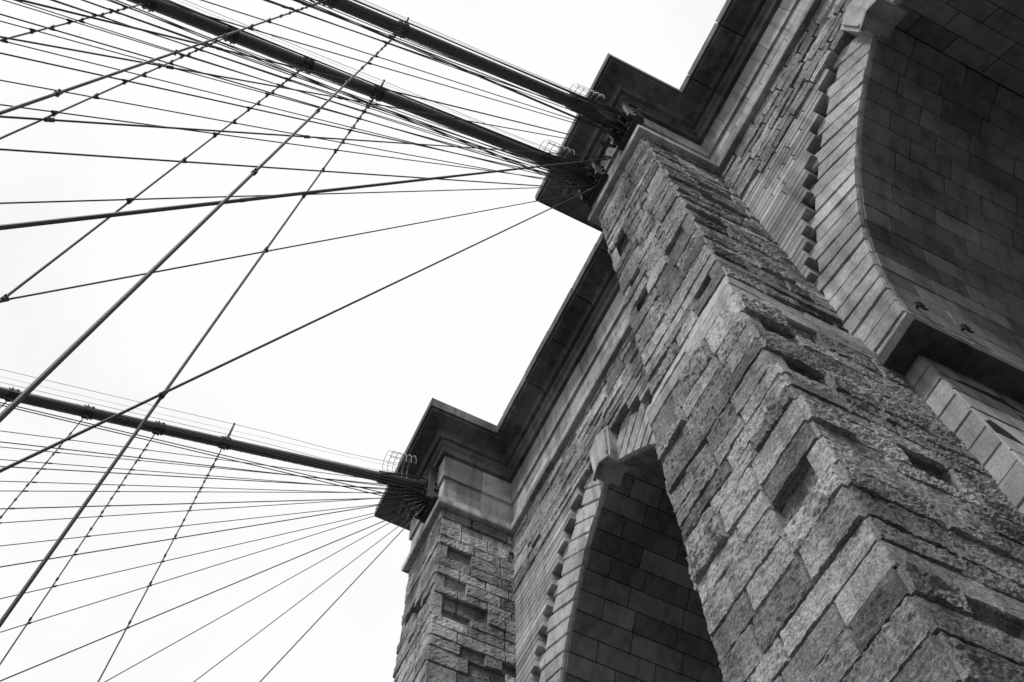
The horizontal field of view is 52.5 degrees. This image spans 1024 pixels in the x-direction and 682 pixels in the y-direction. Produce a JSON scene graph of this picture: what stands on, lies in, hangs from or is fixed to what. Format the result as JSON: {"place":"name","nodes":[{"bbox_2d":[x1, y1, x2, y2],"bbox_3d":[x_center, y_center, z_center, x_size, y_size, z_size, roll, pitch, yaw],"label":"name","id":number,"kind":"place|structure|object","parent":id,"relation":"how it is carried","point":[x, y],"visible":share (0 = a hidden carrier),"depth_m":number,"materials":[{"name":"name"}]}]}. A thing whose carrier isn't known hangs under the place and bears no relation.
{"place":"outdoors","nodes":[
{"label":"outdoors","id":0,"kind":"place"},
{"bbox_2d":[0,0,725,681],"label":"sky","id":1,"kind":"structure","parent":0,"point":[463,331],"materials":[{"name":"white"}]},
{"bbox_3d":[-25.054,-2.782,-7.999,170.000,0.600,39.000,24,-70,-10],"label":"roadway","id":2,"kind":"structure","parent":0,"visible":0},
{"bbox_2d":[374,0,1023,681],"bbox_3d":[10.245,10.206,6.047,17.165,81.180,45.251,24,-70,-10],"label":"bridge tower","id":3,"kind":"structure","parent":2,"relation":"on","point":[762,418],"depth_m":27.91,"materials":[{"name":"stone"}]},
{"bbox_2d":[0,369,439,681],"bbox_3d":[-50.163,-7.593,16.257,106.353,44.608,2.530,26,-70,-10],"label":"cable","id":4,"kind":"object","parent":3,"relation":"attached to","point":[424,489],"visible":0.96,"depth_m":38.28,"materials":[{"name":"metal"}]},
{"bbox_2d":[0,0,608,627],"bbox_3d":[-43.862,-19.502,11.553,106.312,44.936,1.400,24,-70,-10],"label":"cable","id":5,"kind":"object","parent":3,"relation":"attached to","point":[586,182],"visible":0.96,"depth_m":30.52,"materials":[{"name":"metal"}]},
{"bbox_2d":[0,0,644,422],"bbox_3d":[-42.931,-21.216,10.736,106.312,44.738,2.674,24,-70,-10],"label":"cable","id":6,"kind":"object","parent":3,"relation":"attached to","point":[622,124],"visible":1,"depth_m":27.50,"materials":[{"name":"metal"}]}
]}

